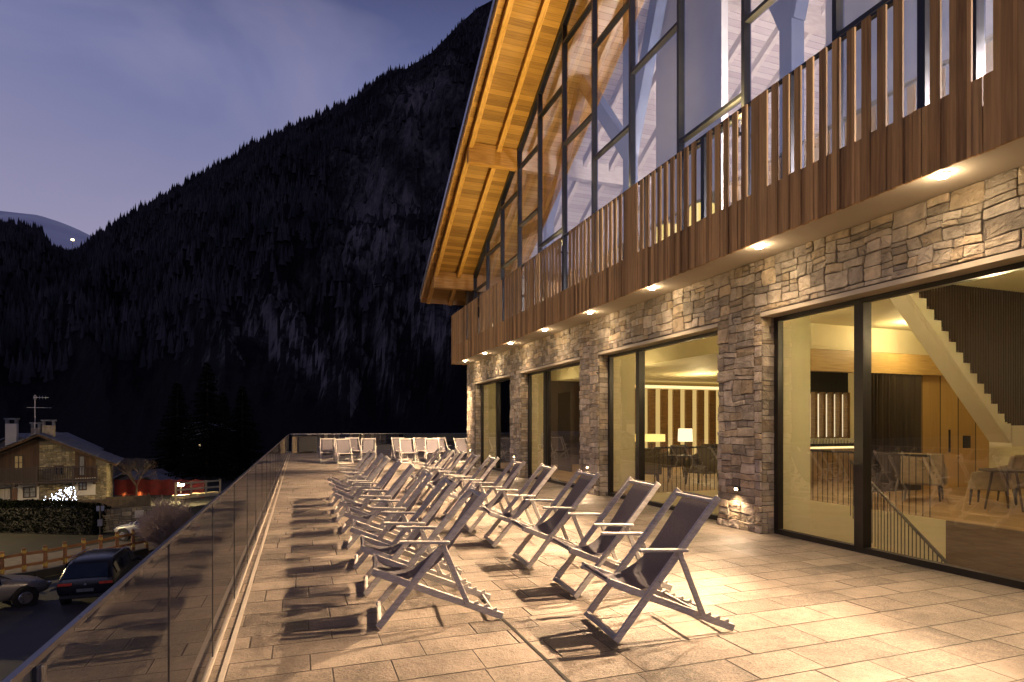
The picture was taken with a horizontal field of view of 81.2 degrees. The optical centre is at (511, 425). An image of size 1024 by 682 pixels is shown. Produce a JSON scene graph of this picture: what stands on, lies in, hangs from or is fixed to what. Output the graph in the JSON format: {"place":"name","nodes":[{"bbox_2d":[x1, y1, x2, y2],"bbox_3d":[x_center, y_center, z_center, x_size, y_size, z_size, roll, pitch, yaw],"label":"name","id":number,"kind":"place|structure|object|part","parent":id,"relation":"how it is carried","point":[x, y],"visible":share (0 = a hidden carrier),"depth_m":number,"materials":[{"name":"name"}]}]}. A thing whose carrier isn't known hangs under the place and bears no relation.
{"place":"outdoors","nodes":[
{"label":"outdoors","id":0,"kind":"place"},
{"bbox_2d":[0,211,89,249],"bbox_3d":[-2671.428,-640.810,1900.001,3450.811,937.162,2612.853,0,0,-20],"label":"snow peak","id":1,"kind":"structure","parent":0,"point":[60,233],"depth_m":2049.40,"materials":[{"name":"white snow"}]},
{"bbox_2d":[0,458,258,580],"bbox_3d":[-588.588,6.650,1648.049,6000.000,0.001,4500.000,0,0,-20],"label":"ground","id":2,"kind":"structure","parent":0,"point":[13,543],"depth_m":35.78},
{"bbox_2d":[0,579,98,681],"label":"car park","id":3,"kind":"structure","parent":2,"relation":"on","point":[26,633],"depth_m":19.91,"materials":[{"name":"grey asphalt"}]},
{"bbox_2d":[0,575,51,607],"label":"parked car","id":4,"kind":"object","parent":3,"relation":"on","point":[20,591],"visible":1,"depth_m":21.72,"materials":[{"name":"silver metal"}]},
{"bbox_2d":[57,546,142,604],"bbox_3d":[-16.206,5.770,23.776,2.160,1.770,4.721,0,0,-20],"label":"parked car","id":5,"kind":"object","parent":3,"relation":"on","point":[92,573],"visible":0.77,"depth_m":21.87,"materials":[{"name":"black paint"}]},
{"bbox_3d":[-15.492,5.292,21.779,1.400,0.455,0.350,0,0,-20],"label":"rear window","id":6,"kind":"part","parent":5,"relation":"part of","materials":[{"name":"black glass"}]},
{"bbox_3d":[-14.911,5.271,22.661,0.157,0.434,0.750,0,0,-20],"label":"side window","id":7,"kind":"part","parent":5,"relation":"part of","materials":[{"name":"black glass"}]},
{"bbox_3d":[-15.214,5.260,23.546,0.135,0.429,0.980,0,0,-20],"label":"side window","id":8,"kind":"part","parent":5,"relation":"part of","materials":[{"name":"black glass"}]},
{"bbox_3d":[-15.556,5.291,24.485,0.148,0.475,0.880,0,0,-20],"label":"side window","id":9,"kind":"part","parent":5,"relation":"part of","materials":[{"name":"black glass"}]},
{"bbox_2d":[0,432,103,449],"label":"roof","id":10,"kind":"structure","parent":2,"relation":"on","point":[21,436],"depth_m":93.16,"materials":[{"name":"stone"}]},
{"bbox_2d":[0,498,111,534],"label":"clipped hedge","id":11,"kind":"object","parent":2,"relation":"on","point":[54,516],"visible":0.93,"depth_m":36.52,"materials":[{"name":"green plant"}]},
{"bbox_2d":[40,487,86,500],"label":"lit shrub","id":12,"kind":"object","parent":2,"relation":"on","point":[67,495],"visible":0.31,"depth_m":42.88,"materials":[{"name":"white plant"}]},
{"bbox_2d":[6,548,148,577],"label":"kerb","id":13,"kind":"structure","parent":2,"relation":"on","point":[48,571],"depth_m":26.27,"materials":[{"name":"grey concrete"}]},
{"bbox_2d":[4,536,156,574],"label":"footpath","id":14,"kind":"structure","parent":2,"relation":"on","point":[13,561],"depth_m":30.00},
{"bbox_2d":[0,529,150,574],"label":"roadside fence","id":15,"kind":"object","parent":14,"relation":"on","point":[23,565],"visible":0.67,"depth_m":27.70,"materials":[{"name":"orange wood"}]},
{"bbox_2d":[113,516,150,540],"bbox_3d":[-20.552,5.919,34.598,4.620,1.472,2.160,0,0,12],"label":"parked car","id":16,"kind":"object","parent":14,"relation":"on","point":[121,529],"visible":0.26,"depth_m":33.96,"materials":[{"name":"white paint"}]},
{"bbox_2d":[96,506,103,534],"bbox_3d":[-24.814,5.725,36.000,0.400,1.750,0.200,0,0,-20],"label":"road sign","id":17,"kind":"object","parent":2,"relation":"on","point":[99,520],"visible":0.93,"depth_m":35.95,"materials":[{"name":"metal"}]},
{"bbox_2d":[102,505,172,532],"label":"garden wall","id":18,"kind":"structure","parent":2,"relation":"on","point":[116,517],"depth_m":37.27,"materials":[{"name":"grey stone"}]},
{"bbox_2d":[78,493,150,508],"bbox_3d":[-24.949,5.480,37.565,3.840,2.240,0.074,0,0,-30],"label":"picket fence","id":19,"kind":"object","parent":18,"relation":"on","point":[125,501],"visible":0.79,"depth_m":37.78,"materials":[{"name":"brown wood"}]},
{"bbox_2d":[135,510,143,517],"bbox_3d":[-23.555,5.585,37.740,0.480,0.470,0.020,0,0,-31],"label":"wall sign","id":20,"kind":"object","parent":18,"relation":"attached to","point":[137,513],"visible":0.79,"depth_m":37.71,"materials":[{"name":"grey metal"}]},
{"bbox_2d":[113,469,180,482],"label":"distant house","id":21,"kind":"structure","parent":2,"relation":"on","point":[122,477],"depth_m":66.76,"materials":[{"name":"stone"}]},
{"bbox_2d":[136,473,175,479],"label":"distant house","id":22,"kind":"structure","parent":2,"relation":"on","point":[159,476],"depth_m":63.40,"materials":[{"name":"stone"}]},
{"bbox_2d":[127,495,193,546],"bbox_3d":[-18.216,5.048,31.422,3.221,2.913,3.493,0,0,3],"label":"bare bush","id":23,"kind":"object","parent":2,"relation":"on","point":[161,524],"visible":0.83,"depth_m":30.94,"materials":[{"name":"brown plant"}]},
{"bbox_2d":[172,479,220,503],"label":"fence","id":24,"kind":"object","parent":2,"relation":"on","point":[195,495],"visible":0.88,"depth_m":48.46,"materials":[{"name":"wood"}]},
{"bbox_2d":[182,422,235,455],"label":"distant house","id":25,"kind":"structure","parent":2,"relation":"on","point":[203,434],"depth_m":120.19,"materials":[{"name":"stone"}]},
{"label":"terrace wall","id":26,"kind":"structure","parent":2,"relation":"on","visible":0},
{"bbox_2d":[208,449,1023,681],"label":"terrace floor","id":27,"kind":"structure","parent":26,"relation":"on","point":[794,609],"depth_m":5.08,"materials":[{"name":"beige tile"}]},
{"bbox_2d":[1,433,466,681],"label":"glass balustrade","id":28,"kind":"object","parent":27,"relation":"on","point":[163,611],"visible":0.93,"depth_m":3.00,"materials":[{"name":"glass"}]},
{"bbox_2d":[292,437,311,452],"bbox_3d":[-12.258,1.125,34.932,1.110,0.950,0.040,0,0,-20],"label":"timber screen","id":29,"kind":"object","parent":27,"relation":"on","point":[295,444],"visible":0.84,"depth_m":34.79,"materials":[{"name":"wood"}]},
{"bbox_2d":[298,436,317,452],"bbox_3d":[-11.950,1.115,35.000,1.080,0.970,0.680,0,0,-20],"label":"cabinet","id":30,"kind":"object","parent":27,"relation":"on","point":[307,443],"visible":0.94,"depth_m":34.71,"materials":[{"name":"grey wood"}]},
{"bbox_2d":[319,438,335,462],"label":"deck chair","id":31,"kind":"object","parent":27,"relation":"on","point":[327,446],"visible":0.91,"depth_m":26.06,"materials":[{"name":"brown wood"}]},
{"bbox_2d":[334,438,353,463],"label":"deck chair","id":32,"kind":"object","parent":27,"relation":"on","point":[343,448],"visible":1,"depth_m":25.23,"materials":[{"name":"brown wood"}]},
{"bbox_2d":[327,449,376,499],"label":"deck chair","id":33,"kind":"object","parent":27,"relation":"on","point":[343,481],"visible":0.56,"depth_m":12.94,"materials":[{"name":"grey wood"}]},
{"bbox_2d":[345,437,362,459],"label":"deck chair","id":34,"kind":"object","parent":27,"relation":"on","point":[353,440],"visible":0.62,"depth_m":27.78,"materials":[{"name":"grey fabric"}]},
{"bbox_2d":[329,451,379,505],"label":"deck chair","id":35,"kind":"object","parent":27,"relation":"on","point":[348,485],"visible":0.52,"depth_m":11.94,"materials":[{"name":"grey wood"}]},
{"bbox_2d":[332,453,388,512],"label":"deck chair","id":36,"kind":"object","parent":27,"relation":"on","point":[366,473],"visible":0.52,"depth_m":10.99,"materials":[{"name":"grey wood"}]},
{"bbox_2d":[334,456,390,521],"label":"deck chair","id":37,"kind":"object","parent":27,"relation":"on","point":[355,497],"visible":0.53,"depth_m":10.07,"materials":[{"name":"grey wood"}]},
{"bbox_2d":[359,438,376,462],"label":"deck chair","id":38,"kind":"object","parent":27,"relation":"on","point":[368,443],"visible":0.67,"depth_m":26.11,"materials":[{"name":"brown wood"}]},
{"bbox_2d":[339,459,404,532],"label":"deck chair","id":39,"kind":"object","parent":27,"relation":"on","point":[386,479],"visible":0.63,"depth_m":9.00,"materials":[{"name":"grey wood"}]},
{"bbox_2d":[344,463,421,548],"bbox_3d":[-1.721,1.065,8.117,1.063,1.059,0.743,0,0,-12],"label":"deck chair","id":40,"kind":"object","parent":27,"relation":"on","point":[370,517],"visible":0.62,"depth_m":7.89,"materials":[{"name":"grey wood"}]},
{"bbox_2d":[350,469,444,569],"bbox_3d":[-1.340,1.065,6.988,1.064,1.059,0.743,0,0,-13],"label":"deck chair","id":41,"kind":"object","parent":27,"relation":"on","point":[378,533],"visible":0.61,"depth_m":6.78,"materials":[{"name":"grey wood"}]},
{"bbox_2d":[391,437,407,460],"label":"deck chair","id":42,"kind":"object","parent":27,"relation":"on","point":[397,443],"visible":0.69,"depth_m":27.73,"materials":[{"name":"grey fabric"}]},
{"bbox_2d":[399,438,415,462],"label":"deck chair","id":43,"kind":"object","parent":27,"relation":"on","point":[406,446],"visible":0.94,"depth_m":25.76,"materials":[{"name":"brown wood"}]},
{"bbox_2d":[359,476,471,595],"bbox_3d":[-0.978,1.065,5.978,1.063,1.059,0.743,0,0,-14],"label":"deck chair","id":44,"kind":"object","parent":27,"relation":"on","point":[370,546],"visible":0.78,"depth_m":5.83,"materials":[{"name":"grey wood"}]},
{"bbox_2d":[414,437,429,459],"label":"deck chair","id":45,"kind":"object","parent":27,"relation":"on","point":[420,443],"visible":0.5,"depth_m":27.75,"materials":[{"name":"grey fabric"}]},
{"bbox_2d":[403,447,442,491],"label":"deck chair","id":46,"kind":"object","parent":27,"relation":"on","point":[431,462],"visible":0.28,"depth_m":14.67,"materials":[{"name":"grey wood"}]},
{"bbox_2d":[424,438,441,462],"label":"deck chair","id":47,"kind":"object","parent":27,"relation":"on","point":[431,445],"visible":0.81,"depth_m":26.11,"materials":[{"name":"grey fabric"}]},
{"bbox_2d":[410,449,457,493],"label":"deck chair","id":48,"kind":"object","parent":27,"relation":"on","point":[442,465],"visible":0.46,"depth_m":13.55,"materials":[{"name":"grey wood"}]},
{"bbox_2d":[371,484,503,628],"bbox_3d":[-0.649,1.065,5.067,1.064,1.059,0.743,0,0,-13],"label":"deck chair","id":49,"kind":"object","parent":27,"relation":"on","point":[395,573],"visible":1,"depth_m":4.88,"materials":[{"name":"grey wood"}]},
{"bbox_2d":[419,450,464,502],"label":"deck chair","id":50,"kind":"object","parent":27,"relation":"on","point":[436,482],"visible":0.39,"depth_m":12.57,"materials":[{"name":"grey wood"}]},
{"bbox_2d":[432,437,451,460],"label":"deck chair","id":51,"kind":"object","parent":27,"relation":"on","point":[441,443],"visible":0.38,"depth_m":27.61,"materials":[{"name":"grey fabric"}]},
{"bbox_2d":[330,455,570,681],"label":"movement joint","id":52,"kind":"object","parent":27,"relation":"on","point":[560,673],"depth_m":4.24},
{"bbox_2d":[428,453,484,507],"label":"deck chair","id":53,"kind":"object","parent":27,"relation":"on","point":[468,469],"visible":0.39,"depth_m":11.47,"materials":[{"name":"grey wood"}]},
{"bbox_2d":[453,437,466,462],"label":"deck chair","id":54,"kind":"object","parent":27,"relation":"on","point":[460,443],"visible":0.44,"depth_m":26.38,"materials":[{"name":"grey fabric"}]},
{"bbox_2d":[441,455,502,518],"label":"deck chair","id":55,"kind":"object","parent":27,"relation":"on","point":[490,466],"visible":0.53,"depth_m":10.54,"materials":[{"name":"grey wood"}]},
{"bbox_2d":[459,459,529,532],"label":"deck chair","id":56,"kind":"object","parent":27,"relation":"on","point":[510,479],"visible":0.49,"depth_m":9.12,"materials":[{"name":"grey wood"}]},
{"bbox_2d":[481,463,562,547],"bbox_3d":[0.150,1.065,8.185,1.063,1.059,0.743,0,0,-13],"label":"deck chair","id":57,"kind":"object","parent":27,"relation":"on","point":[547,472],"visible":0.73,"depth_m":8.25,"materials":[{"name":"grey wood"}]},
{"bbox_2d":[510,469,600,568],"bbox_3d":[0.559,1.065,7.028,1.063,1.059,0.743,0,0,-15],"label":"deck chair","id":58,"kind":"object","parent":27,"relation":"on","point":[553,525],"visible":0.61,"depth_m":7.07,"materials":[{"name":"grey wood"}]},
{"bbox_2d":[550,476,672,598],"bbox_3d":[0.966,1.065,5.899,1.063,1.059,0.743,0,0,-15],"label":"deck chair","id":59,"kind":"object","parent":27,"relation":"on","point":[599,550],"visible":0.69,"depth_m":5.92,"materials":[{"name":"grey wood"}]},
{"bbox_2d":[580,488,734,643],"bbox_3d":[1.146,1.065,4.769,1.064,1.059,0.743,0,0,-14],"label":"deck chair","id":60,"kind":"object","parent":27,"relation":"on","point":[653,565],"visible":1,"depth_m":4.73,"materials":[{"name":"grey wood"}]},
{"bbox_2d":[420,0,1023,589],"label":"mountain lodge","id":61,"kind":"structure","parent":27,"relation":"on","point":[600,144],"depth_m":10.84,"materials":[{"name":"wood"}]},
{"bbox_2d":[481,378,509,472],"bbox_3d":[-0.477,0.002,21.226,0.140,3.197,4.076,0,0,-20],"label":"window","id":62,"kind":"structure","parent":61,"relation":"in","point":[498,383],"depth_m":21.22,"materials":[{"name":"brown metal"}]},
{"bbox_2d":[528,362,579,487],"bbox_3d":[1.201,0.002,16.463,0.183,3.197,4.076,0,0,-20],"label":"window","id":63,"kind":"structure","parent":61,"relation":"in","point":[546,434],"depth_m":17.01,"materials":[{"name":"brown metal"}]},
{"bbox_2d":[635,448,661,481],"bbox_3d":[3.327,1.026,14.819,0.740,0.952,0.725,0,0,10],"label":"armchair","id":64,"kind":"object","parent":61,"relation":"on","point":[649,460],"visible":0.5,"depth_m":14.50,"materials":[{"name":"brown fabric"}]},
{"bbox_2d":[645,434,664,441],"bbox_3d":[4.545,0.530,19.400,0.600,0.500,0.600,0,0,-20],"label":"table lamp","id":65,"kind":"object","parent":61,"relation":"on","point":[654,437],"visible":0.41,"depth_m":19.11,"materials":[{"name":"yellow fabric"}]},
{"bbox_2d":[608,331,718,519],"bbox_3d":[2.920,0.002,11.715,0.140,3.197,4.076,0,0,-20],"label":"window","id":66,"kind":"structure","parent":61,"relation":"in","point":[640,353],"depth_m":12.38,"materials":[{"name":"brown metal"}]},
{"bbox_2d":[656,224,676,242],"bbox_3d":[3.545,-3.660,13.561,0.540,1.680,0.540,0,0,-20],"label":"drum lamp","id":67,"kind":"object","parent":61,"relation":"on","point":[668,231],"visible":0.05,"depth_m":13.35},
{"bbox_2d":[655,445,687,477],"bbox_3d":[4.596,1.026,17.332,0.740,0.952,0.725,0,0,-35],"label":"armchair","id":68,"kind":"object","parent":61,"relation":"on","point":[671,451],"visible":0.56,"depth_m":17.04,"materials":[{"name":"brown wood"}]},
{"bbox_2d":[665,455,694,482],"bbox_3d":[4.390,1.141,15.600,0.760,0.723,0.760,0,0,-20],"label":"table","id":69,"kind":"object","parent":61,"relation":"on","point":[683,456],"visible":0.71,"depth_m":15.52,"materials":[{"name":"brown wood"}]},
{"bbox_2d":[678,428,692,454],"bbox_3d":[4.553,0.430,15.700,0.380,0.700,0.380,0,0,-20],"label":"table lamp","id":70,"kind":"object","parent":69,"relation":"on","point":[685,435],"visible":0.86,"depth_m":15.55,"materials":[{"name":"white fabric"}]},
{"bbox_2d":[654,446,718,491],"bbox_3d":[4.224,0.990,13.741,2.215,1.020,0.025,0,0,-20],"label":"stair railing","id":71,"kind":"object","parent":61,"relation":"on","point":[689,447],"visible":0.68,"depth_m":13.68,"materials":[{"name":"brown metal"}]},
{"bbox_2d":[683,448,717,485],"bbox_3d":[4.853,1.026,15.153,0.725,0.952,0.740,0,0,-40],"label":"armchair","id":72,"kind":"object","parent":61,"relation":"on","point":[703,460],"visible":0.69,"depth_m":15.21,"materials":[{"name":"brown fabric"}]},
{"bbox_2d":[689,202,714,225],"bbox_3d":[3.955,-3.685,12.415,0.540,1.730,0.540,0,0,-20],"label":"drum lamp","id":73,"kind":"object","parent":61,"relation":"on","point":[699,211],"visible":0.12,"depth_m":12.21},
{"bbox_2d":[701,444,717,475],"bbox_3d":[5.965,1.026,17.581,0.740,0.952,0.725,0,0,10],"label":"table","id":74,"kind":"object","parent":61,"relation":"on","point":[708,445],"visible":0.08,"depth_m":17.87,"materials":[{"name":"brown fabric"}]},
{"bbox_2d":[754,244,763,248],"bbox_3d":[3.351,-2.422,8.099,0.140,0.033,0.140,0,0,-20],"label":"soffit spotlight","id":75,"kind":"object","parent":61,"relation":"attached to","point":[759,246],"visible":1,"depth_m":8.07,"materials":[{"name":"metal"}]},
{"bbox_2d":[810,442,853,481],"bbox_3d":[8.711,0.995,16.491,3.700,1.010,0.800,0,0,-20],"label":"bar counter","id":76,"kind":"object","parent":61,"relation":"on","point":[847,446],"visible":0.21,"depth_m":16.13,"materials":[{"name":"brown wood"}]},
{"bbox_2d":[810,438,852,443],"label":"bar glasses","id":77,"kind":"object","parent":76,"relation":"on","point":[830,440],"visible":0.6,"depth_m":16.27,"materials":[{"name":"clear glass"}]},
{"bbox_2d":[810,449,929,516],"bbox_3d":[6.059,0.990,11.934,0.025,1.020,4.614,0,0,-20],"label":"stair railing","id":78,"kind":"object","parent":61,"relation":"on","point":[879,453],"visible":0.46,"depth_m":10.62,"materials":[{"name":"brown metal"}]},
{"bbox_2d":[871,373,920,491],"bbox_3d":[8.667,0.160,13.640,1.900,2.680,0.134,0,0,-20],"label":"curtain","id":79,"kind":"object","parent":61,"relation":"hanging from","point":[895,413],"visible":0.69,"depth_m":13.63,"materials":[{"name":"brown fabric"}]},
{"bbox_2d":[774,261,1023,589],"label":"window","id":80,"kind":"structure","parent":61,"relation":"in","point":[862,306],"depth_m":7.48,"materials":[{"name":"brown metal"}]},
{"bbox_2d":[850,460,949,563],"bbox_3d":[5.953,1.741,9.346,0.025,2.219,3.192,0,0,9],"label":"stair railing","id":81,"kind":"object","parent":61,"relation":"on","point":[922,537],"visible":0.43,"depth_m":9.35,"materials":[{"name":"brown metal"}]},
{"bbox_2d":[900,453,947,501],"bbox_3d":[8.364,1.026,12.137,0.740,0.952,0.725,0,0,40],"label":"armchair","id":82,"kind":"object","parent":61,"relation":"on","point":[938,472],"visible":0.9,"depth_m":11.88,"materials":[{"name":"beige fabric"}]},
{"bbox_2d":[934,171,950,178],"bbox_3d":[4.175,-2.422,5.792,0.140,0.033,0.140,0,0,-20],"label":"soffit spotlight","id":83,"kind":"object","parent":61,"relation":"attached to","point":[943,175],"visible":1,"depth_m":5.76,"materials":[{"name":"metal"}]},
{"bbox_2d":[889,285,1023,445],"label":"staircase","id":84,"kind":"structure","parent":61,"relation":"on","point":[970,339],"depth_m":9.83,"materials":[{"name":"beige paint"}]},
{"bbox_2d":[968,455,1023,504],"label":"armchair","id":85,"kind":"object","parent":61,"relation":"on","point":[979,481],"visible":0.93,"depth_m":11.02,"materials":[{"name":"beige fabric"}]},
{"bbox_2d":[978,468,1023,511],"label":"table","id":86,"kind":"object","parent":61,"relation":"on","point":[1007,471],"visible":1,"depth_m":10.58,"materials":[{"name":"brown wood"}]},
{"bbox_2d":[997,460,1023,501],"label":"armchair","id":87,"kind":"object","parent":61,"relation":"on","point":[1021,478],"visible":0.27,"depth_m":11.30,"materials":[{"name":"beige fabric"}]},
{"bbox_2d":[113,476,191,507],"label":"garden ground","id":88,"kind":"structure","parent":0,"point":[164,497],"depth_m":52.35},
{"bbox_2d":[0,418,122,504],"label":"chalet","id":89,"kind":"object","parent":88,"relation":"on","point":[48,461],"visible":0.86,"depth_m":46.38,"materials":[{"name":"wood"}]},
{"bbox_2d":[0,487,11,499],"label":"door","id":90,"kind":"structure","parent":89,"relation":"in","point":[5,493],"depth_m":44.92,"materials":[{"name":"brown wood"}]},
{"bbox_2d":[13,455,23,470],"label":"window","id":91,"kind":"structure","parent":89,"relation":"in","point":[18,460],"depth_m":45.25,"materials":[{"name":"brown wood"}]},
{"bbox_2d":[23,486,36,497],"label":"window","id":92,"kind":"structure","parent":89,"relation":"in","point":[28,492],"depth_m":45.61,"materials":[{"name":"grey wood"}]},
{"bbox_2d":[26,395,48,407],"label":"tv antenna","id":93,"kind":"object","parent":89,"relation":"on","point":[36,397],"visible":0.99,"depth_m":47.04,"materials":[{"name":"metal"}]},
{"bbox_2d":[54,465,63,474],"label":"window","id":94,"kind":"structure","parent":89,"relation":"in","point":[54,465],"depth_m":46.47,"materials":[{"name":"brown wood"}]},
{"bbox_2d":[78,455,84,475],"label":"balcony door","id":95,"kind":"structure","parent":89,"relation":"in","point":[81,458],"depth_m":47.23,"materials":[{"name":"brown wood"}]},
{"bbox_2d":[78,482,86,490],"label":"window","id":96,"kind":"structure","parent":89,"relation":"in","point":[81,485],"depth_m":47.21,"materials":[{"name":"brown wood"}]},
{"bbox_2d":[112,456,158,495],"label":"bare tree","id":97,"kind":"object","parent":88,"relation":"on","point":[139,472],"visible":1,"depth_m":51.73,"materials":[{"name":"brown plant"}]},
{"bbox_2d":[114,479,204,497],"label":"red hoarding","id":98,"kind":"object","parent":88,"relation":"on","point":[151,487],"visible":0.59,"depth_m":54.99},
{"bbox_2d":[142,380,203,475],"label":"spruce tree","id":99,"kind":"object","parent":88,"relation":"on","point":[177,432],"visible":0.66,"depth_m":77.53,"materials":[{"name":"green plant"}]},
{"bbox_2d":[178,481,183,501],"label":"street lamp","id":100,"kind":"object","parent":88,"relation":"on","point":[180,485],"visible":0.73,"depth_m":49.95,"materials":[{"name":"white metal"}]},
{"bbox_2d":[165,361,247,480],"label":"spruce tree","id":101,"kind":"object","parent":88,"relation":"on","point":[209,469],"visible":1,"depth_m":69.66,"materials":[{"name":"green plant"}]},
{"bbox_2d":[0,0,490,235],"label":"sky","id":102,"kind":"structure","parent":0,"point":[106,105],"materials":[{"name":"blue"}]},
{"bbox_2d":[0,0,492,457],"bbox_3d":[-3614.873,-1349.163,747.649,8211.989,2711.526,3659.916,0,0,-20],"label":"mountain","id":103,"kind":"structure","parent":0,"point":[382,364],"depth_m":236.96,"materials":[{"name":"plant"}]},
{"bbox_2d":[0,1,491,383],"bbox_3d":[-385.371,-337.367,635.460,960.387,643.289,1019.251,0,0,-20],"label":"mountain forest","id":104,"kind":"object","parent":103,"relation":"on","point":[18,314],"visible":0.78,"depth_m":420.29,"materials":[{"name":"plant"}]},
{"bbox_2d":[635,385,718,459],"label":"slat wall","id":105,"kind":"structure","parent":0,"point":[670,411],"depth_m":23.37,"materials":[{"name":"brown wood"}]}
]}

